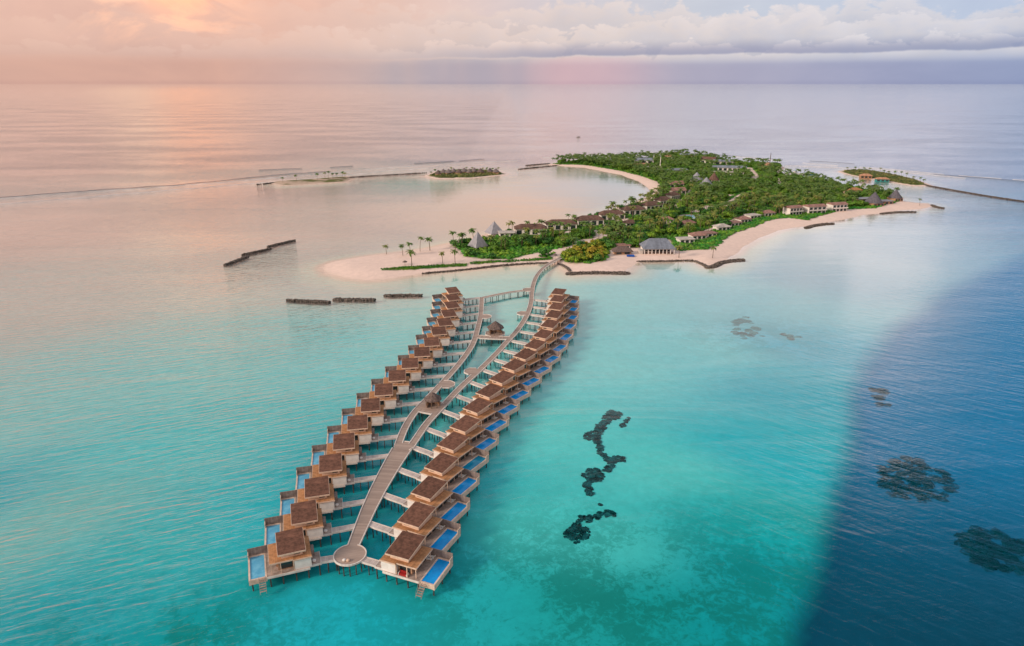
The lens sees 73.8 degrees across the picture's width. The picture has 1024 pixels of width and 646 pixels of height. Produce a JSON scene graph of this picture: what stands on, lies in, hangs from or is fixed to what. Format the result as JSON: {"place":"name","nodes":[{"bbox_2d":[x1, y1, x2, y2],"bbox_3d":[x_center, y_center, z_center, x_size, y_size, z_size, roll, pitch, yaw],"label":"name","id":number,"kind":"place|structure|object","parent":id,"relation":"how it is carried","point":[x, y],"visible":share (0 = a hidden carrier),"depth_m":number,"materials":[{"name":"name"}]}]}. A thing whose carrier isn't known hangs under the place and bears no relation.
{"place":"outdoors","nodes":[
{"label":"outdoors","id":0,"kind":"place"},
{"bbox_2d":[0,146,1023,645],"bbox_3d":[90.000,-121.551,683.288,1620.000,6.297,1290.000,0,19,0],"label":"seabed and islands","id":1,"kind":"object","parent":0,"point":[772,488],"visible":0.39,"depth_m":225.46,"materials":[{"name":"sand"}]},
{"bbox_2d":[247,527,321,594],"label":"overwater villa","id":2,"kind":"object","parent":1,"relation":"on","point":[290,551],"visible":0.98,"depth_m":161.45,"materials":[{"name":"brown wood"}]},
{"bbox_2d":[264,500,331,546],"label":"overwater villa","id":3,"kind":"object","parent":1,"relation":"on","point":[308,518],"visible":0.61,"depth_m":173.73,"materials":[{"name":"brown wood"}]},
{"bbox_2d":[280,476,342,519],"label":"overwater villa","id":4,"kind":"object","parent":1,"relation":"on","point":[321,492],"visible":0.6,"depth_m":184.68,"materials":[{"name":"brown wood"}]},
{"bbox_2d":[295,453,354,493],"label":"overwater villa","id":5,"kind":"object","parent":1,"relation":"on","point":[334,469],"visible":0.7,"depth_m":196.19,"materials":[{"name":"brown wood"}]},
{"bbox_2d":[311,433,366,470],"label":"overwater villa","id":6,"kind":"object","parent":1,"relation":"on","point":[346,445],"visible":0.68,"depth_m":207.92,"materials":[{"name":"brown wood"}]},
{"bbox_2d":[326,414,378,450],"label":"overwater villa","id":7,"kind":"object","parent":1,"relation":"on","point":[360,427],"visible":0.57,"depth_m":219.72,"materials":[{"name":"brown wood"}]},
{"bbox_2d":[341,398,389,431],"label":"overwater villa","id":8,"kind":"object","parent":1,"relation":"on","point":[373,408],"visible":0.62,"depth_m":231.53,"materials":[{"name":"brown wood"}]},
{"bbox_2d":[356,383,402,414],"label":"overwater villa","id":9,"kind":"object","parent":1,"relation":"on","point":[385,393],"visible":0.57,"depth_m":243.13,"materials":[{"name":"brown wood"}]},
{"bbox_2d":[347,172,426,177],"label":"rock groyne","id":10,"kind":"object","parent":1,"relation":"on","point":[385,174],"visible":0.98,"depth_m":868.07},
{"bbox_2d":[371,370,414,399],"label":"overwater villa","id":11,"kind":"object","parent":1,"relation":"on","point":[400,381],"visible":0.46,"depth_m":254.53,"materials":[{"name":"brown wood"}]},
{"bbox_2d":[385,358,426,386],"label":"overwater villa","id":12,"kind":"object","parent":1,"relation":"on","point":[413,369],"visible":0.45,"depth_m":265.95,"materials":[{"name":"brown wood"}]},
{"bbox_2d":[398,347,437,373],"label":"overwater villa","id":13,"kind":"object","parent":1,"relation":"on","point":[425,357],"visible":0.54,"depth_m":276.75,"materials":[{"name":"brown wood"}]},
{"bbox_2d":[388,501,460,551],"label":"overwater villa","id":14,"kind":"object","parent":1,"relation":"on","point":[418,518],"visible":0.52,"depth_m":172.44,"materials":[{"name":"brown wood"}]},
{"bbox_2d":[402,476,469,523],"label":"overwater villa","id":15,"kind":"object","parent":1,"relation":"on","point":[429,490],"visible":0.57,"depth_m":183.93,"materials":[{"name":"brown wood"}]},
{"bbox_2d":[333,258,561,576],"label":"boardwalk","id":16,"kind":"structure","parent":1,"relation":"on","point":[353,550],"depth_m":230.08,"materials":[{"name":"grey wood"}]},
{"bbox_2d":[424,392,441,408],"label":"thatched pavilion","id":17,"kind":"structure","parent":16,"relation":"on","point":[432,397],"depth_m":239.82,"materials":[{"name":"brown plant"}]},
{"bbox_2d":[487,321,503,333],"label":"thatched pavilion","id":18,"kind":"structure","parent":16,"relation":"on","point":[496,326],"depth_m":310.01,"materials":[{"name":"brown plant"}]},
{"bbox_2d":[416,452,479,496],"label":"overwater villa","id":19,"kind":"object","parent":1,"relation":"on","point":[442,466],"visible":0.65,"depth_m":195.75,"materials":[{"name":"brown wood"}]},
{"bbox_2d":[429,432,488,472],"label":"overwater villa","id":20,"kind":"object","parent":1,"relation":"on","point":[454,444],"visible":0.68,"depth_m":207.81,"materials":[{"name":"brown wood"}]},
{"bbox_2d":[381,257,552,269],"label":"hedge plants","id":21,"kind":"object","parent":1,"relation":"on","point":[437,266],"visible":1,"depth_m":433.51,"materials":[{"name":"plant"}]},
{"bbox_2d":[442,415,498,454],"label":"overwater villa","id":22,"kind":"object","parent":1,"relation":"on","point":[465,425],"visible":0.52,"depth_m":218.68,"materials":[{"name":"brown wood"}]},
{"bbox_2d":[467,231,487,248],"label":"pyramid pavilion","id":23,"kind":"structure","parent":1,"relation":"on","point":[477,241],"depth_m":475.62,"materials":[{"name":"silver metal"}]},
{"bbox_2d":[456,398,509,434],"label":"overwater villa","id":24,"kind":"object","parent":1,"relation":"on","point":[477,408],"visible":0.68,"depth_m":230.70,"materials":[{"name":"brown wood"}]},
{"bbox_2d":[422,262,548,273],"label":"stone revetment","id":25,"kind":"object","parent":1,"relation":"on","point":[490,266],"visible":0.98,"depth_m":431.87,"materials":[{"name":"stone"}]},
{"bbox_2d":[484,222,501,235],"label":"pyramid pavilion","id":26,"kind":"structure","parent":1,"relation":"on","point":[493,228],"depth_m":518.10,"materials":[{"name":"silver metal"}]},
{"bbox_2d":[469,383,519,418],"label":"overwater villa","id":27,"kind":"object","parent":1,"relation":"on","point":[490,392],"visible":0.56,"depth_m":242.12,"materials":[{"name":"brown wood"}]},
{"bbox_2d":[498,230,514,236],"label":"white cottage","id":28,"kind":"structure","parent":1,"relation":"on","point":[506,232],"depth_m":511.19,"materials":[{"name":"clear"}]},
{"bbox_2d":[485,370,530,403],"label":"overwater villa","id":29,"kind":"object","parent":1,"relation":"on","point":[505,381],"visible":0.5,"depth_m":253.19,"materials":[{"name":"brown wood"}]},
{"bbox_2d":[498,359,541,390],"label":"overwater villa","id":30,"kind":"object","parent":1,"relation":"on","point":[517,368],"visible":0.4,"depth_m":264.25,"materials":[{"name":"brown wood"}]},
{"bbox_2d":[510,348,551,378],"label":"overwater villa","id":31,"kind":"object","parent":1,"relation":"on","point":[530,358],"visible":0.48,"depth_m":274.76,"materials":[{"name":"brown wood"}]},
{"bbox_2d":[514,224,547,234],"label":"lagoon house","id":32,"kind":"structure","parent":1,"relation":"on","point":[519,230],"depth_m":519.14,"materials":[{"name":"brown wood"}]},
{"bbox_2d":[520,339,560,367],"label":"overwater villa","id":33,"kind":"object","parent":1,"relation":"on","point":[554,357],"visible":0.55,"depth_m":285.62,"materials":[{"name":"brown wood"}]},
{"bbox_2d":[529,329,568,355],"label":"overwater villa","id":34,"kind":"object","parent":1,"relation":"on","point":[561,346],"visible":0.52,"depth_m":297.48,"materials":[{"name":"brown wood"}]},
{"bbox_2d":[545,219,577,229],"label":"lagoon house","id":35,"kind":"structure","parent":1,"relation":"on","point":[573,225],"depth_m":536.86,"materials":[{"name":"brown"}]},
{"bbox_2d":[563,509,615,543],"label":"coral reef","id":36,"kind":"object","parent":1,"relation":"on","point":[574,530],"visible":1,"depth_m":181.34},
{"bbox_2d":[575,215,604,225],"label":"lagoon house","id":37,"kind":"structure","parent":1,"relation":"on","point":[596,220],"depth_m":553.13,"materials":[{"name":"brown"}]},
{"bbox_2d":[581,467,605,495],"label":"coral reef","id":38,"kind":"object","parent":1,"relation":"on","point":[592,478],"visible":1,"depth_m":204.16},
{"bbox_2d":[565,271,630,275],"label":"rock groyne","id":39,"kind":"object","parent":1,"relation":"on","point":[601,272],"visible":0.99,"depth_m":417.88,"materials":[{"name":"stone"}]},
{"bbox_2d":[583,409,622,441],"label":"coral reef","id":40,"kind":"object","parent":1,"relation":"on","point":[611,416],"visible":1,"depth_m":236.09},
{"bbox_2d":[593,438,625,472],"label":"coral reef","id":41,"kind":"object","parent":1,"relation":"on","point":[610,461],"visible":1,"depth_m":215.23},
{"bbox_2d":[597,210,625,219],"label":"lagoon house","id":42,"kind":"structure","parent":1,"relation":"on","point":[603,213],"depth_m":576.50,"materials":[{"name":"brown glass"}]},
{"bbox_2d":[611,246,633,254],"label":"beach bar","id":43,"kind":"object","parent":1,"relation":"on","point":[621,250],"visible":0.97,"depth_m":458.45,"materials":[{"name":"brown wood"}]},
{"bbox_2d":[619,205,645,214],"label":"lagoon house","id":44,"kind":"structure","parent":1,"relation":"on","point":[626,209],"depth_m":597.07,"materials":[{"name":"brown glass"}]},
{"bbox_2d":[639,201,662,209],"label":"lagoon house","id":45,"kind":"structure","parent":1,"relation":"on","point":[650,204],"depth_m":619.25,"materials":[{"name":"brown glass"}]},
{"bbox_2d":[638,238,675,254],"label":"beach restaurant","id":46,"kind":"structure","parent":1,"relation":"on","point":[657,244],"depth_m":460.66,"materials":[{"name":"concrete"}]},
{"bbox_2d":[652,196,671,203],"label":"lagoon house","id":47,"kind":"structure","parent":1,"relation":"on","point":[663,199],"depth_m":646.31,"materials":[{"name":"brown glass"}]},
{"bbox_2d":[636,259,707,266],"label":"stone revetment","id":48,"kind":"object","parent":1,"relation":"on","point":[696,261],"visible":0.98,"depth_m":446.44,"materials":[{"name":"stone"}]},
{"bbox_2d":[664,191,680,198],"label":"lagoon house","id":49,"kind":"structure","parent":1,"relation":"on","point":[674,195],"depth_m":676.13,"materials":[{"name":"brown glass"}]},
{"bbox_2d":[454,157,898,263],"bbox_3d":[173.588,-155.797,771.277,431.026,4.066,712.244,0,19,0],"label":"undergrowth","id":50,"kind":"object","parent":1,"relation":"on","point":[527,249],"visible":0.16,"depth_m":512.64,"materials":[{"name":"plant"}]},
{"bbox_2d":[430,169,923,183],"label":"islet plants","id":51,"kind":"object","parent":1,"relation":"on","point":[890,176],"visible":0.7,"depth_m":855.28,"materials":[{"name":"plant"}]},
{"bbox_2d":[675,236,694,242],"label":"beach bungalow","id":52,"kind":"object","parent":1,"relation":"on","point":[688,239],"visible":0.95,"depth_m":492.35,"materials":[{"name":"paint"}]},
{"bbox_2d":[687,232,706,238],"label":"beach bungalow","id":53,"kind":"object","parent":1,"relation":"on","point":[698,235],"visible":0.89,"depth_m":504.29,"materials":[{"name":"white concrete"}]},
{"bbox_2d":[712,223,731,229],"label":"beach bungalow","id":54,"kind":"object","parent":1,"relation":"on","point":[721,226],"visible":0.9,"depth_m":534.56,"materials":[{"name":"paint"}]},
{"bbox_2d":[704,258,744,268],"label":"rock groyne","id":55,"kind":"object","parent":1,"relation":"on","point":[718,264],"visible":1,"depth_m":442.56,"materials":[{"name":"stone"}]},
{"bbox_2d":[557,151,901,205],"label":"woodland","id":56,"kind":"object","parent":1,"relation":"on","point":[783,189],"visible":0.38,"depth_m":741.93,"materials":[{"name":"green plant"}]},
{"bbox_2d":[712,165,746,170],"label":"service hall","id":57,"kind":"structure","parent":1,"relation":"on","point":[725,167],"depth_m":902.18,"materials":[{"name":"paint"}]},
{"bbox_2d":[735,216,751,222],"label":"beach bungalow","id":58,"kind":"object","parent":1,"relation":"on","point":[743,219],"visible":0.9,"depth_m":564.72,"materials":[{"name":"white concrete"}]},
{"bbox_2d":[730,316,764,339],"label":"coral reef","id":59,"kind":"object","parent":1,"relation":"on","point":[750,331],"visible":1,"depth_m":327.45},
{"bbox_2d":[670,203,885,250],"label":"shore bushes","id":60,"kind":"object","parent":1,"relation":"on","point":[709,241],"visible":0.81,"depth_m":531.51,"materials":[{"name":"plant"}]},
{"bbox_2d":[782,205,803,214],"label":"two storey villa","id":61,"kind":"object","parent":1,"relation":"on","point":[794,209],"visible":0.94,"depth_m":597.08,"materials":[{"name":"paint"}]},
{"bbox_2d":[802,204,826,212],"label":"two storey villa","id":62,"kind":"object","parent":1,"relation":"on","point":[814,208],"visible":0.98,"depth_m":602.75,"materials":[{"name":"paint"}]},
{"bbox_2d":[804,222,834,227],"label":"rock groyne","id":63,"kind":"object","parent":1,"relation":"on","point":[818,224],"visible":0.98,"depth_m":560.40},
{"bbox_2d":[826,202,847,210],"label":"two storey villa","id":64,"kind":"object","parent":1,"relation":"on","point":[838,206],"visible":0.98,"depth_m":613.17,"materials":[{"name":"paint"}]},
{"bbox_2d":[865,192,883,205],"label":"pointed hut","id":65,"kind":"object","parent":1,"relation":"on","point":[874,199],"visible":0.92,"depth_m":639.14,"materials":[{"name":"grey wood"}]},
{"bbox_2d":[887,189,902,200],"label":"pointed hut","id":66,"kind":"object","parent":1,"relation":"on","point":[895,195],"visible":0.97,"depth_m":666.65,"materials":[{"name":"grey wood"}]},
{"bbox_2d":[879,211,916,214],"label":"rock groyne","id":67,"kind":"object","parent":1,"relation":"on","point":[895,212],"visible":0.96,"depth_m":615.94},
{"bbox_2d":[924,184,1022,202],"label":"rock groyne","id":68,"kind":"object","parent":1,"relation":"on","point":[976,194],"visible":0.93,"depth_m":717.07,"materials":[{"name":"stone"}]},
{"bbox_2d":[0,84,1023,637],"bbox_3d":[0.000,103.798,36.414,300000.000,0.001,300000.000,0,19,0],"label":"sea water","id":69,"kind":"structure","parent":0,"point":[686,112],"depth_m":1106.47,"materials":[{"name":"liquid"}]},
{"bbox_2d":[10,171,323,196],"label":"swell","id":70,"kind":"structure","parent":69,"relation":"on","point":[167,185],"depth_m":779.29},
{"bbox_2d":[223,255,248,266],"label":"breakwater","id":71,"kind":"object","parent":69,"relation":"in","point":[243,258],"visible":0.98,"depth_m":448.27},
{"bbox_2d":[0,163,482,203],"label":"breaking wave","id":72,"kind":"object","parent":69,"relation":"on","point":[222,185],"visible":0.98,"depth_m":764.94,"materials":[{"name":"white liquid"}]},
{"bbox_2d":[241,247,271,256],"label":"breakwater","id":73,"kind":"object","parent":69,"relation":"in","point":[255,252],"visible":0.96,"depth_m":470.78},
{"bbox_2d":[9,160,514,197],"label":"breaking wave","id":74,"kind":"object","parent":69,"relation":"on","point":[251,179],"visible":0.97,"depth_m":819.75,"materials":[{"name":"white liquid"}]},
{"bbox_2d":[267,239,295,247],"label":"breakwater","id":75,"kind":"object","parent":69,"relation":"in","point":[276,244],"visible":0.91,"depth_m":494.92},
{"bbox_2d":[286,298,330,304],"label":"breakwater","id":76,"kind":"object","parent":69,"relation":"in","point":[301,301],"visible":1,"depth_m":364.14,"materials":[{"name":"stone"}]},
{"bbox_2d":[320,555,333,572],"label":"link walkway","id":77,"kind":"structure","parent":69,"relation":"in","point":[326,559],"depth_m":164.33,"materials":[{"name":"wood"}]},
{"bbox_2d":[331,524,354,541],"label":"link walkway","id":78,"kind":"structure","parent":69,"relation":"in","point":[341,529],"depth_m":175.59,"materials":[{"name":"wood"}]},
{"bbox_2d":[342,499,364,515],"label":"link walkway","id":79,"kind":"structure","parent":69,"relation":"in","point":[350,504],"depth_m":186.24,"materials":[{"name":"wood"}]},
{"bbox_2d":[332,297,375,302],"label":"breakwater","id":80,"kind":"object","parent":69,"relation":"in","point":[346,300],"visible":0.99,"depth_m":366.96,"materials":[{"name":"stone"}]},
{"bbox_2d":[354,475,375,489],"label":"link walkway","id":81,"kind":"structure","parent":69,"relation":"in","point":[364,479],"depth_m":197.53,"materials":[{"name":"wood"}]},
{"bbox_2d":[361,557,379,574],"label":"link walkway","id":82,"kind":"structure","parent":69,"relation":"in","point":[369,561],"depth_m":163.64,"materials":[{"name":"wood"}]},
{"bbox_2d":[366,454,387,467],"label":"link walkway","id":83,"kind":"structure","parent":69,"relation":"in","point":[376,457],"depth_m":209.16,"materials":[{"name":"wood"}]},
{"bbox_2d":[369,521,393,540],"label":"link walkway","id":84,"kind":"structure","parent":69,"relation":"in","point":[382,528],"depth_m":176.20,"materials":[{"name":"wood"}]},
{"bbox_2d":[378,435,396,447],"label":"link walkway","id":85,"kind":"structure","parent":69,"relation":"in","point":[389,437],"depth_m":220.98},
{"bbox_2d":[383,492,405,512],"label":"link walkway","id":86,"kind":"structure","parent":69,"relation":"in","point":[393,498],"depth_m":188.55,"materials":[{"name":"wood"}]},
{"bbox_2d":[390,417,406,429],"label":"link walkway","id":87,"kind":"structure","parent":69,"relation":"in","point":[393,420],"depth_m":232.31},
{"bbox_2d":[383,293,422,298],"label":"breakwater","id":88,"kind":"object","parent":69,"relation":"in","point":[409,295],"visible":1,"depth_m":374.05,"materials":[{"name":"stone"}]},
{"bbox_2d":[397,467,420,485],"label":"link walkway","id":89,"kind":"structure","parent":69,"relation":"in","point":[408,473],"depth_m":201.09,"materials":[{"name":"wood"}]},
{"bbox_2d":[374,530,452,598],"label":"overwater villa","id":90,"kind":"object","parent":69,"relation":"in","point":[407,552],"visible":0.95,"depth_m":160.28,"materials":[{"name":"brown wood"}]},
{"bbox_2d":[413,446,432,462],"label":"link walkway","id":91,"kind":"structure","parent":69,"relation":"in","point":[423,451],"depth_m":213.15,"materials":[{"name":"wood"}]},
{"bbox_2d":[408,337,447,362],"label":"overwater villa","id":92,"kind":"object","parent":69,"relation":"in","point":[434,344],"visible":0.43,"depth_m":288.26,"materials":[{"name":"brown wood"}]},
{"bbox_2d":[416,326,454,350],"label":"overwater villa","id":93,"kind":"object","parent":69,"relation":"in","point":[441,333],"visible":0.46,"depth_m":301.12,"materials":[{"name":"brown wood"}]},
{"bbox_2d":[426,427,446,441],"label":"link walkway","id":94,"kind":"structure","parent":69,"relation":"in","point":[435,432],"depth_m":224.53,"materials":[{"name":"wood"}]},
{"bbox_2d":[422,318,459,340],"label":"overwater villa","id":95,"kind":"object","parent":69,"relation":"in","point":[448,324],"visible":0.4,"depth_m":313.13,"materials":[{"name":"brown wood"}]},
{"bbox_2d":[426,309,463,330],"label":"overwater villa","id":96,"kind":"object","parent":69,"relation":"in","point":[452,315],"visible":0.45,"depth_m":324.87,"materials":[{"name":"brown wood"}]},
{"bbox_2d":[430,301,466,321],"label":"overwater villa","id":97,"kind":"object","parent":69,"relation":"in","point":[455,306],"visible":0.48,"depth_m":337.36,"materials":[{"name":"brown wood"}]},
{"bbox_2d":[432,294,466,313],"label":"overwater villa","id":98,"kind":"object","parent":69,"relation":"in","point":[441,304],"visible":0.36,"depth_m":349.66,"materials":[{"name":"brown wood"}]},
{"bbox_2d":[432,287,466,305],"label":"overwater villa","id":99,"kind":"object","parent":69,"relation":"in","point":[441,296],"visible":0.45,"depth_m":362.06,"materials":[{"name":"brown wood"}]},
{"bbox_2d":[441,409,459,423],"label":"link walkway","id":100,"kind":"structure","parent":69,"relation":"in","point":[449,413],"depth_m":237.05,"materials":[{"name":"wood"}]},
{"bbox_2d":[455,394,472,406],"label":"link walkway","id":101,"kind":"structure","parent":69,"relation":"in","point":[463,398],"depth_m":248.49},
{"bbox_2d":[534,319,573,340],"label":"overwater villa","id":102,"kind":"object","parent":69,"relation":"in","point":[552,325],"visible":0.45,"depth_m":310.41,"materials":[{"name":"brown wood"}]},
{"bbox_2d":[538,310,576,329],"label":"overwater villa","id":103,"kind":"object","parent":69,"relation":"in","point":[556,316],"visible":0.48,"depth_m":323.47,"materials":[{"name":"brown wood"}]},
{"bbox_2d":[542,302,578,319],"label":"overwater villa","id":104,"kind":"object","parent":69,"relation":"in","point":[574,315],"visible":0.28,"depth_m":335.62,"materials":[{"name":"brown wood"}]},
{"bbox_2d":[543,295,578,313],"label":"overwater villa","id":105,"kind":"object","parent":69,"relation":"in","point":[560,299],"visible":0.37,"depth_m":347.55,"materials":[{"name":"brown wood"}]},
{"bbox_2d":[545,288,578,306],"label":"overwater villa","id":106,"kind":"object","parent":69,"relation":"in","point":[561,292],"visible":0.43,"depth_m":359.17,"materials":[{"name":"brown wood"}]},
{"bbox_2d":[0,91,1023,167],"bbox_3d":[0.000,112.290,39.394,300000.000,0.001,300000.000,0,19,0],"label":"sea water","id":107,"kind":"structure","parent":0,"point":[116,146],"depth_m":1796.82,"materials":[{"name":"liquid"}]},
{"bbox_2d":[0,0,1023,83],"label":"sky","id":108,"kind":"structure","parent":0,"point":[42,41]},
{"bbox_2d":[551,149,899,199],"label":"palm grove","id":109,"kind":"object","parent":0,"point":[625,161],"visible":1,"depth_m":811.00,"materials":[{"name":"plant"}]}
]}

